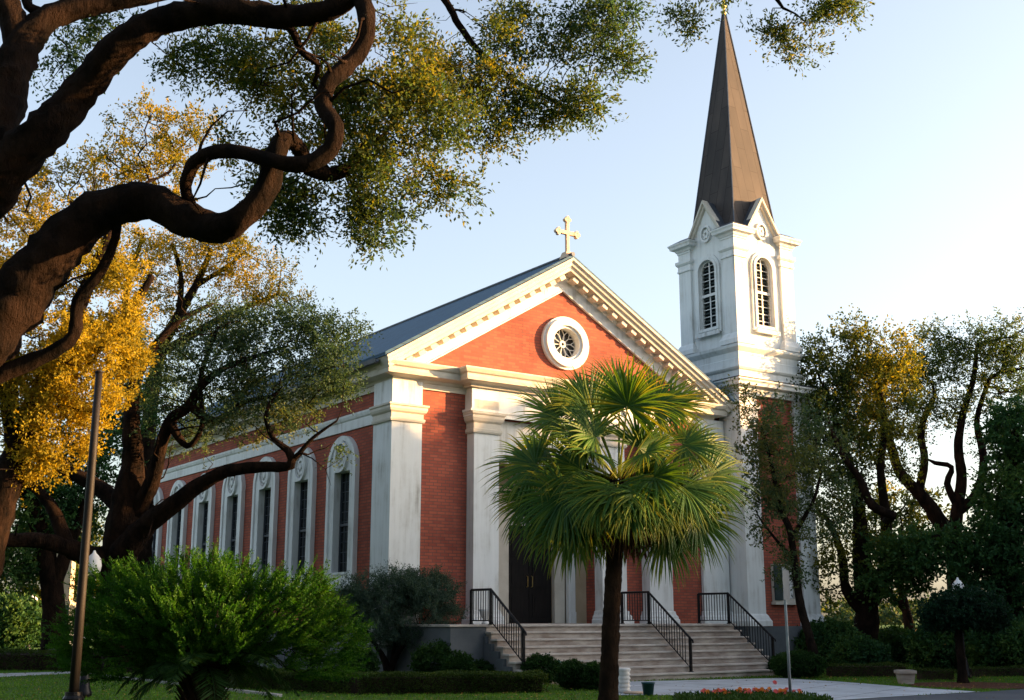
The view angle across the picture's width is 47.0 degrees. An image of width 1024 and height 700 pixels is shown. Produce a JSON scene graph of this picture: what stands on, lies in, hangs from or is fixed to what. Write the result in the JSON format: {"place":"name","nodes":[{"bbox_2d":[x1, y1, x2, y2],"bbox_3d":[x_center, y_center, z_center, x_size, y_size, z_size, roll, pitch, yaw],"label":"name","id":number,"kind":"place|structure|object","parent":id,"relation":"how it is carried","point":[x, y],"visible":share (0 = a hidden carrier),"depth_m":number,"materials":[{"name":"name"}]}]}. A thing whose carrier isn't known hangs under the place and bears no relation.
{"place":"outdoors","nodes":[
{"label":"outdoors","id":0,"kind":"place"},
{"bbox_2d":[0,671,69,676],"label":"garden path","id":1,"kind":"structure","parent":0,"point":[20,674],"depth_m":35.00,"materials":[{"name":"concrete"}]},
{"bbox_2d":[49,553,75,649],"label":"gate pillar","id":2,"kind":"structure","parent":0,"point":[67,580],"depth_m":62.56,"materials":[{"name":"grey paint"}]},
{"bbox_2d":[479,609,492,623],"bbox_3d":[-0.717,7.259,32.083,0.380,0.400,0.374,0,-13,0],"label":"urn","id":3,"kind":"object","parent":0,"point":[485,622],"visible":0.46,"depth_m":31.97,"materials":[{"name":"white stone"}]},
{"bbox_2d":[0,621,1023,699],"bbox_3d":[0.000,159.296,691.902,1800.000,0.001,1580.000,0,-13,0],"label":"ground","id":4,"kind":"structure","parent":0,"point":[386,698],"depth_m":25.84,"materials":[{"name":"green plant"}]},
{"bbox_2d":[0,521,19,594],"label":"background tree","id":5,"kind":"object","parent":4,"relation":"on","point":[1,586],"visible":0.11,"depth_m":73.90,"materials":[{"name":"green plant"}]},
{"bbox_2d":[0,586,41,649],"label":"bush","id":6,"kind":"object","parent":4,"relation":"on","point":[20,621],"visible":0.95,"depth_m":57.74,"materials":[{"name":"green plant"}]},
{"bbox_2d":[32,637,40,647],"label":"bush","id":7,"kind":"object","parent":4,"relation":"on","point":[37,645],"visible":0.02,"depth_m":66.93,"materials":[{"name":"green plant"}]},
{"bbox_2d":[0,512,105,613],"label":"background tree","id":8,"kind":"object","parent":4,"relation":"on","point":[21,591],"visible":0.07,"depth_m":73.17,"materials":[{"name":"green plant"}]},
{"bbox_2d":[0,648,148,672],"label":"hedge","id":9,"kind":"object","parent":4,"relation":"on","point":[25,659],"visible":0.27,"depth_m":37.07,"materials":[{"name":"plant"}]},
{"bbox_2d":[62,370,102,699],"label":"pole","id":10,"kind":"object","parent":4,"relation":"on","point":[74,693],"visible":1,"depth_m":17.72,"materials":[{"name":"black metal"}]},
{"bbox_2d":[0,333,177,649],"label":"shade oak","id":11,"kind":"object","parent":4,"relation":"on","point":[51,569],"visible":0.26,"depth_m":32.60,"materials":[{"name":"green plant"}]},
{"bbox_2d":[79,550,101,697],"bbox_3d":[-8.913,5.752,24.843,0.340,3.022,0.340,0,-13,0],"label":"street lamp","id":12,"kind":"object","parent":4,"relation":"on","point":[85,689],"visible":0.51,"depth_m":24.94,"materials":[{"name":"black metal"}]},
{"bbox_2d":[0,83,228,576],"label":"golden oak","id":13,"kind":"object","parent":4,"relation":"on","point":[48,396],"visible":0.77,"depth_m":24.84,"materials":[{"name":"yellow plant"}]},
{"bbox_2d":[80,672,281,696],"bbox_3d":[-8.986,8.446,30.002,0.142,0.060,13.688,10,-16,-36],"label":"lawn edging","id":14,"kind":"object","parent":4,"relation":"on","point":[248,691],"visible":0.18,"depth_m":25.89,"materials":[{"name":"concrete"}]},
{"bbox_2d":[6,283,383,669],"bbox_3d":[-7.744,2.732,27.816,9.490,9.309,4.166,-1,-13,4],"label":"spreading oak","id":15,"kind":"object","parent":4,"relation":"on","point":[133,523],"visible":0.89,"depth_m":27.39,"materials":[{"name":"green plant"}]},
{"bbox_2d":[37,536,376,699],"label":"leafy palm shrub","id":16,"kind":"object","parent":4,"relation":"on","point":[161,622],"visible":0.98,"depth_m":18.94,"materials":[{"name":"green plant"}]},
{"bbox_2d":[94,222,319,576],"bbox_3d":[-10.075,2.053,37.340,7.771,13.862,3.471,0,-13,0],"label":"airy golden tree","id":17,"kind":"object","parent":4,"relation":"on","point":[208,253],"visible":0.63,"depth_m":38.22,"materials":[{"name":"yellow plant"}]},
{"bbox_2d":[155,666,548,694],"bbox_3d":[-5.036,7.859,28.328,12.472,0.556,3.590,-8,-15,31],"label":"hedge","id":18,"kind":"object","parent":4,"relation":"on","point":[439,682],"visible":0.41,"depth_m":25.76,"materials":[{"name":"plant"}]},
{"bbox_2d":[336,645,381,672],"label":"plinth shrub","id":19,"kind":"object","parent":4,"relation":"on","point":[373,665],"visible":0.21,"depth_m":29.79,"materials":[{"name":"green plant"}]},
{"bbox_2d":[326,560,467,671],"bbox_3d":[-3.091,7.269,31.878,3.954,3.273,2.927,0,-13,0],"label":"olive bush","id":20,"kind":"object","parent":4,"relation":"on","point":[416,590],"visible":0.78,"depth_m":31.52,"materials":[{"name":"green plant"}]},
{"bbox_2d":[115,216,734,671],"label":"church","id":21,"kind":"structure","parent":4,"relation":"on","point":[425,426],"depth_m":36.31,"materials":[{"name":"red brick"}]},
{"bbox_2d":[152,487,163,566],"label":"window","id":22,"kind":"structure","parent":21,"relation":"in","point":[156,545],"depth_m":48.45,"materials":[{"name":"paint"}]},
{"bbox_2d":[165,480,187,589],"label":"window","id":23,"kind":"structure","parent":21,"relation":"in","point":[176,525],"depth_m":46.92,"materials":[{"name":"paint"}]},
{"bbox_2d":[190,473,215,588],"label":"window","id":24,"kind":"structure","parent":21,"relation":"in","point":[204,503],"depth_m":44.64,"materials":[{"name":"paint"}]},
{"bbox_2d":[219,474,245,581],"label":"window","id":25,"kind":"structure","parent":21,"relation":"in","point":[233,494],"depth_m":42.32,"materials":[{"name":"paint"}]},
{"bbox_2d":[249,457,278,588],"bbox_3d":[-8.263,5.888,39.748,0.540,4.580,2.000,9,-16,-34],"label":"window","id":26,"kind":"structure","parent":21,"relation":"in","point":[264,516],"depth_m":39.98,"materials":[{"name":"paint"}]},
{"bbox_2d":[284,447,316,587],"bbox_3d":[-6.629,5.369,37.471,0.540,4.580,2.000,9,-16,-34],"label":"window","id":27,"kind":"structure","parent":21,"relation":"in","point":[302,480],"depth_m":37.66,"materials":[{"name":"paint"}]},
{"bbox_2d":[323,436,359,590],"bbox_3d":[-4.994,4.850,35.195,0.540,4.580,2.000,9,-16,-34],"label":"window","id":28,"kind":"structure","parent":21,"relation":"in","point":[342,496],"depth_m":35.34,"materials":[{"name":"paint"}]},
{"bbox_2d":[499,504,564,622],"bbox_3d":[0.602,6.656,36.592,2.970,3.560,0.390,9,-16,-34],"label":"door","id":29,"kind":"structure","parent":21,"relation":"in","point":[524,590],"depth_m":36.52,"materials":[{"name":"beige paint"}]},
{"bbox_2d":[541,317,588,369],"bbox_3d":[1.650,-0.193,37.503,1.840,1.720,0.470,9,-16,-34],"label":"round window","id":30,"kind":"structure","parent":21,"relation":"in","point":[563,340],"depth_m":37.50,"materials":[{"name":"paint"}]},
{"bbox_2d":[407,638,458,672],"bbox_3d":[-1.925,7.919,29.964,1.498,1.197,0.996,0,-13,0],"label":"plinth shrub","id":31,"kind":"object","parent":4,"relation":"on","point":[425,656],"visible":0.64,"depth_m":29.79,"materials":[{"name":"green plant"}]},
{"bbox_2d":[0,0,874,469],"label":"live oak","id":32,"kind":"object","parent":4,"relation":"on","point":[38,268],"visible":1,"depth_m":10.04,"materials":[{"name":"green plant"}]},
{"bbox_2d":[438,649,480,671],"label":"plinth shrub","id":33,"kind":"object","parent":4,"relation":"on","point":[459,660],"visible":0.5,"depth_m":29.43,"materials":[{"name":"green plant"}]},
{"bbox_2d":[473,658,494,671],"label":"round shrub","id":34,"kind":"object","parent":4,"relation":"on","point":[484,666],"visible":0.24,"depth_m":29.94,"materials":[{"name":"green plant"}]},
{"bbox_2d":[0,673,1021,699],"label":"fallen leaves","id":35,"kind":"object","parent":4,"relation":"on","point":[490,691],"visible":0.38,"depth_m":27.04,"materials":[{"name":"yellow plant"}]},
{"bbox_2d":[520,651,560,684],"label":"round shrub","id":36,"kind":"object","parent":4,"relation":"on","point":[541,662],"visible":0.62,"depth_m":29.19,"materials":[{"name":"green plant"}]},
{"bbox_2d":[553,658,586,689],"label":"round shrub","id":37,"kind":"object","parent":4,"relation":"on","point":[567,673],"visible":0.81,"depth_m":27.11,"materials":[{"name":"green plant"}]},
{"bbox_2d":[397,623,774,684],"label":"entrance steps","id":38,"kind":"structure","parent":4,"relation":"on","point":[647,651],"depth_m":31.93,"materials":[{"name":"concrete"}]},
{"bbox_2d":[470,588,526,665],"bbox_3d":[-0.375,7.148,30.481,0.100,1.964,2.592,9,-16,-34],"label":"iron railing","id":39,"kind":"object","parent":38,"relation":"on","point":[523,631],"visible":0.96,"depth_m":30.52,"materials":[{"name":"black metal"}]},
{"bbox_2d":[620,591,693,671],"bbox_3d":[4.100,7.968,33.539,0.100,2.203,3.042,9,-16,-34],"label":"iron railing","id":40,"kind":"object","parent":38,"relation":"on","point":[649,621],"visible":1,"depth_m":33.58,"materials":[{"name":"black metal"}]},
{"bbox_2d":[697,592,776,661],"bbox_3d":[6.707,8.380,35.348,0.100,2.203,3.192,9,-16,-34],"label":"iron railing","id":41,"kind":"object","parent":38,"relation":"on","point":[728,613],"visible":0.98,"depth_m":35.49,"materials":[{"name":"black metal"}]},
{"bbox_2d":[578,660,599,690],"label":"round shrub","id":42,"kind":"object","parent":4,"relation":"on","point":[589,676],"visible":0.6,"depth_m":26.82,"materials":[{"name":"green plant"}]},
{"bbox_2d":[477,352,759,699],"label":"fan palm","id":43,"kind":"object","parent":4,"relation":"on","point":[657,504],"visible":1,"depth_m":21.64,"materials":[{"name":"green plant"}]},
{"bbox_2d":[667,2,825,661],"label":"bell tower","id":44,"kind":"structure","parent":4,"relation":"on","point":[736,259],"depth_m":42.20,"materials":[{"name":"grey paint"}]},
{"bbox_2d":[695,254,722,338],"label":"belfry window","id":45,"kind":"structure","parent":44,"relation":"in","point":[712,277],"depth_m":42.71,"materials":[{"name":"paint"}]},
{"bbox_2d":[750,252,780,335],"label":"belfry window","id":46,"kind":"structure","parent":44,"relation":"in","point":[759,294],"depth_m":42.39,"materials":[{"name":"paint"}]},
{"bbox_2d":[770,564,795,604],"bbox_3d":[9.256,7.961,40.025,1.180,1.340,0.199,9,-16,-34],"label":"window","id":47,"kind":"structure","parent":44,"relation":"in","point":[777,595],"depth_m":39.77,"materials":[{"name":"beige paint"}]},
{"bbox_2d":[714,374,867,672],"bbox_3d":[8.024,4.859,33.673,4.300,8.522,3.053,0,-13,0],"label":"slender tree","id":48,"kind":"object","parent":4,"relation":"on","point":[776,496],"visible":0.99,"depth_m":33.72,"materials":[{"name":"green plant"}]},
{"bbox_2d":[768,647,827,677],"bbox_3d":[7.922,8.680,32.645,1.618,0.873,1.421,0,-13,0],"label":"round shrub","id":49,"kind":"object","parent":4,"relation":"on","point":[801,662],"visible":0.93,"depth_m":32.31,"materials":[{"name":"green plant"}]},
{"bbox_2d":[791,616,871,667],"bbox_3d":[10.711,9.895,39.789,2.728,1.847,2.714,0,-13,0],"label":"dark bush","id":50,"kind":"object","parent":4,"relation":"on","point":[829,632],"visible":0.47,"depth_m":39.18,"materials":[{"name":"green plant"}]},
{"bbox_2d":[780,303,937,639],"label":"amber tree","id":51,"kind":"object","parent":4,"relation":"on","point":[875,364],"visible":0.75,"depth_m":41.91,"materials":[{"name":"green plant"}]},
{"bbox_2d":[825,633,893,664],"bbox_3d":[11.076,9.712,37.783,2.213,1.309,2.208,0,-13,0],"label":"dark bush","id":52,"kind":"object","parent":4,"relation":"on","point":[867,649],"visible":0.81,"depth_m":37.24,"materials":[{"name":"green plant"}]},
{"bbox_2d":[822,661,910,676],"bbox_3d":[9.991,9.030,33.332,2.338,0.472,1.052,0,-13,0],"label":"hedge","id":53,"kind":"object","parent":4,"relation":"on","point":[879,669],"visible":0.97,"depth_m":33.01,"materials":[{"name":"plant"}]},
{"bbox_2d":[729,663,1023,694],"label":"grass","id":54,"kind":"structure","parent":4,"relation":"on","point":[876,681],"depth_m":31.20,"materials":[{"name":"green plant"}]},
{"bbox_2d":[821,593,933,624],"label":"treeline","id":55,"kind":"object","parent":4,"relation":"on","point":[886,615],"visible":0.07,"depth_m":312.09,"materials":[{"name":"green plant"}]},
{"bbox_2d":[877,622,914,663],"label":"dark bush","id":56,"kind":"object","parent":4,"relation":"on","point":[891,634],"visible":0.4,"depth_m":41.90,"materials":[{"name":"green plant"}]},
{"bbox_2d":[894,670,916,684],"bbox_3d":[9.846,8.182,29.493,0.440,0.350,0.440,0,-13,0],"label":"stone planter","id":57,"kind":"object","parent":4,"relation":"on","point":[906,676],"visible":0.88,"depth_m":29.32,"materials":[{"name":"grey stone"}]},
{"bbox_2d":[848,480,967,629],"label":"backlit tree","id":58,"kind":"object","parent":4,"relation":"on","point":[907,517],"visible":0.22,"depth_m":60.92,"materials":[{"name":"green plant"}]},
{"bbox_2d":[911,667,956,680],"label":"hedge","id":59,"kind":"object","parent":4,"relation":"on","point":[932,673],"visible":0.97,"depth_m":31.28,"materials":[{"name":"plant"}]},
{"bbox_2d":[900,622,968,671],"bbox_3d":[13.548,9.209,36.950,2.635,1.900,2.781,0,-13,0],"label":"dark bush","id":60,"kind":"object","parent":4,"relation":"on","point":[933,650],"visible":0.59,"depth_m":36.30,"materials":[{"name":"green plant"}]},
{"bbox_2d":[846,390,1023,620],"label":"evergreen oak","id":61,"kind":"object","parent":4,"relation":"on","point":[989,552],"visible":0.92,"depth_m":39.40,"materials":[{"name":"green plant"}]},
{"bbox_2d":[851,304,1023,588],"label":"tall oak","id":62,"kind":"object","parent":4,"relation":"on","point":[1005,357],"visible":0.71,"depth_m":48.41,"materials":[{"name":"green plant"}]},
{"bbox_2d":[952,577,971,678],"bbox_3d":[12.432,7.676,32.610,0.340,2.720,0.340,0,-13,0],"label":"street lamp","id":63,"kind":"object","parent":4,"relation":"on","point":[956,581],"visible":0.35,"depth_m":32.45,"materials":[{"name":"black metal"}]},
{"bbox_2d":[909,682,1023,688],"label":"mulch bed","id":64,"kind":"object","parent":4,"relation":"on","point":[990,685],"visible":0.8,"depth_m":28.64,"materials":[{"name":"brown soil"}]},
{"bbox_2d":[914,583,1015,682],"bbox_3d":[11.598,7.190,30.102,2.504,2.558,2.262,0,-13,0],"label":"clipped tree","id":65,"kind":"object","parent":64,"relation":"on","point":[957,609],"visible":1,"depth_m":29.83,"materials":[{"name":"green plant"}]},
{"bbox_2d":[953,611,1023,667],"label":"dark bush","id":66,"kind":"object","parent":4,"relation":"on","point":[980,647],"visible":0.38,"depth_m":35.24,"materials":[{"name":"green plant"}]},
{"bbox_2d":[969,664,1023,676],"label":"hedge","id":67,"kind":"object","parent":4,"relation":"on","point":[1016,670],"visible":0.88,"depth_m":33.23,"materials":[{"name":"plant"}]},
{"bbox_2d":[991,614,1023,667],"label":"dark bush","id":68,"kind":"object","parent":4,"relation":"on","point":[1011,640],"visible":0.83,"depth_m":34.63,"materials":[{"name":"green plant"}]},
{"label":"flower bed soil","id":69,"kind":"structure","parent":4,"relation":"on","visible":0},
{"bbox_2d":[782,569,791,691],"bbox_3d":[5.589,5.764,23.933,0.073,2.595,0.505,-7,-15,28],"label":"sign post","id":70,"kind":"object","parent":69,"relation":"on","point":[786,585],"visible":1,"depth_m":23.96,"materials":[{"name":"metal"}]},
{"bbox_2d":[0,0,1023,619],"label":"sky","id":71,"kind":"structure","parent":0,"point":[896,165],"materials":[{"name":"blue"}]},
{"bbox_2d":[671,687,832,699],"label":"flower","id":72,"kind":"object","parent":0,"point":[737,695],"depth_m":22.49,"materials":[{"name":"plant"}]},
{"bbox_2d":[618,678,975,699],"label":"plaza","id":73,"kind":"structure","parent":0,"point":[836,690],"depth_m":27.88,"materials":[{"name":"concrete"}]},
{"bbox_2d":[618,668,630,692],"bbox_3d":[2.471,7.275,25.973,0.300,0.530,0.300,0,-13,0],"label":"ribbed pot","id":74,"kind":"object","parent":73,"relation":"on","point":[624,678],"visible":0.82,"depth_m":25.88,"materials":[{"name":"white ceramic"}]},
{"bbox_2d":[623,691,642,693],"bbox_3d":[2.651,7.434,25.578,0.480,0.045,0.480,0,-13,0],"label":"saucer","id":75,"kind":"object","parent":73,"relation":"on","point":[632,692],"visible":0.87,"depth_m":25.42,"materials":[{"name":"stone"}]},
{"bbox_2d":[641,682,654,694],"bbox_3d":[2.905,7.221,25.140,0.300,0.265,0.300,0,-13,0],"label":"bucket","id":76,"kind":"object","parent":73,"relation":"on","point":[648,688],"visible":0.99,"depth_m":25.04,"materials":[{"name":"green plastic"}]},
{"bbox_2d":[852,689,1023,699],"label":"road","id":77,"kind":"structure","parent":0,"point":[1017,694],"depth_m":24.72,"materials":[{"name":"grey asphalt"}]}
]}

